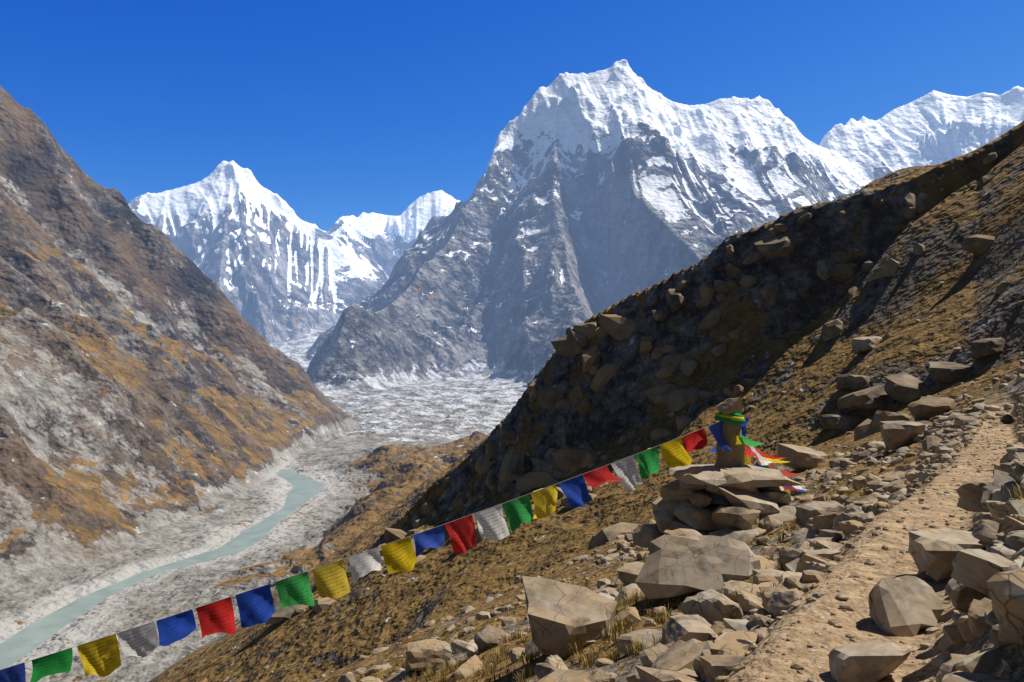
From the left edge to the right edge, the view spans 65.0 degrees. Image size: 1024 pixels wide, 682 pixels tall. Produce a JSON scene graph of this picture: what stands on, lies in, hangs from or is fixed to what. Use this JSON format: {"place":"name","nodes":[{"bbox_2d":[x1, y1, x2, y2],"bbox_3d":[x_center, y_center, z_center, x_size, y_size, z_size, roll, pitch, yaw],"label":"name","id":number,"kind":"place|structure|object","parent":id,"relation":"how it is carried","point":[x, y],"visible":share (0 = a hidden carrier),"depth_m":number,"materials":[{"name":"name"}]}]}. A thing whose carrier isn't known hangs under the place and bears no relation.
{"place":"outdoors","nodes":[
{"label":"outdoors","id":0,"kind":"place"},
{"bbox_2d":[0,400,387,669],"bbox_3d":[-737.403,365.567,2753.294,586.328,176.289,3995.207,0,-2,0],"label":"river water","id":1,"kind":"structure","parent":0,"point":[22,643],"depth_m":1303.10,"materials":[{"name":"teal liquid"}]},
{"bbox_2d":[0,59,1023,681],"bbox_3d":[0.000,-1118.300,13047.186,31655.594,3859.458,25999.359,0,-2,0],"label":"mountain terrain","id":2,"kind":"structure","parent":0,"point":[194,369],"depth_m":1802.37,"materials":[{"name":"brown stone"}]},
{"bbox_2d":[234,154,1023,679],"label":"grass tufts","id":3,"kind":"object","parent":2,"relation":"on","point":[928,442],"depth_m":45.10,"materials":[{"name":"brown plant"}]},
{"bbox_2d":[266,336,1023,681],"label":"rocks","id":4,"kind":"object","parent":2,"relation":"on","point":[710,632],"visible":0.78,"depth_m":8.96,"materials":[{"name":"beige stone"}]},
{"bbox_2d":[276,152,1023,623],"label":"rocks","id":5,"kind":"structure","parent":2,"relation":"on","point":[552,468],"depth_m":215.89,"materials":[{"name":"brown stone"}]},
{"bbox_2d":[328,442,1023,681],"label":"rocks","id":6,"kind":"object","parent":2,"relation":"on","point":[531,659],"visible":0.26,"depth_m":10.48,"materials":[{"name":"brown stone"}]},
{"bbox_2d":[632,464,802,550],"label":"cairn stones","id":7,"kind":"object","parent":2,"relation":"on","point":[741,502],"visible":0.72,"depth_m":18.83,"materials":[{"name":"beige stone"}]},
{"bbox_2d":[714,422,745,467],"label":"stone pillar","id":8,"kind":"structure","parent":7,"relation":"on","point":[733,457],"depth_m":19.60,"materials":[{"name":"brown stone"}]},
{"bbox_2d":[1,421,720,669],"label":"prayer flag cord","id":9,"kind":"object","parent":8,"relation":"attached to","point":[341,559],"visible":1,"depth_m":16.07,"materials":[{"name":"brown fabric"}]},
{"bbox_2d":[716,397,742,413],"bbox_3d":[5.377,1.647,19.818,0.612,0.552,0.636,0,-2,0],"label":"rock","id":10,"kind":"object","parent":8,"relation":"on","point":[730,405],"visible":0.9,"depth_m":19.61,"materials":[{"name":"grey stone"}]},
{"bbox_2d":[715,414,745,423],"bbox_3d":[5.381,1.920,19.813,0.758,0.138,0.620,7,7,0],"label":"cairn band","id":11,"kind":"object","parent":7,"relation":"attached to","point":[731,421],"visible":0.78,"depth_m":19.56,"materials":[{"name":"green fabric"}]},
{"bbox_2d":[0,422,730,681],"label":"prayer flags","id":12,"kind":"object","parent":11,"relation":"hanging from","point":[100,657],"visible":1,"depth_m":16.07,"materials":[{"name":"fabric"}]},
{"bbox_2d":[717,414,743,418],"bbox_3d":[5.381,1.890,19.814,0.698,0.138,0.571,7,-2,0],"label":"cairn band","id":13,"kind":"object","parent":7,"relation":"attached to","point":[730,417],"visible":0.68,"depth_m":19.57,"materials":[{"name":"yellow fabric"}]},
{"bbox_2d":[718,412,742,416],"bbox_3d":[5.381,1.855,19.815,0.652,0.138,0.534,7,-11,0],"label":"cairn band","id":14,"kind":"object","parent":7,"relation":"attached to","point":[733,414],"visible":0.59,"depth_m":19.59,"materials":[{"name":"green"}]},
{"bbox_2d":[707,431,755,465],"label":"prayer flags","id":15,"kind":"object","parent":7,"relation":"hanging from","point":[749,453],"visible":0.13,"depth_m":20.12,"materials":[{"name":"fabric"}]},
{"bbox_2d":[741,418,748,436],"bbox_3d":[5.690,2.192,20.224,0.268,0.515,0.945,-2,-3,42],"label":"prayer flags wrap","id":16,"kind":"object","parent":7,"relation":"hanging from","point":[743,426],"visible":0.15,"depth_m":20.30,"materials":[{"name":"fabric"}]},
{"bbox_2d":[739,435,806,495],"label":"prayer flags","id":17,"kind":"object","parent":7,"relation":"hanging from","point":[763,460],"visible":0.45,"depth_m":22.33,"materials":[{"name":"fabric"}]},
{"bbox_2d":[0,0,1023,231],"label":"sky","id":18,"kind":"structure","parent":0,"point":[337,109],"materials":[{"name":"blue"}]}
]}

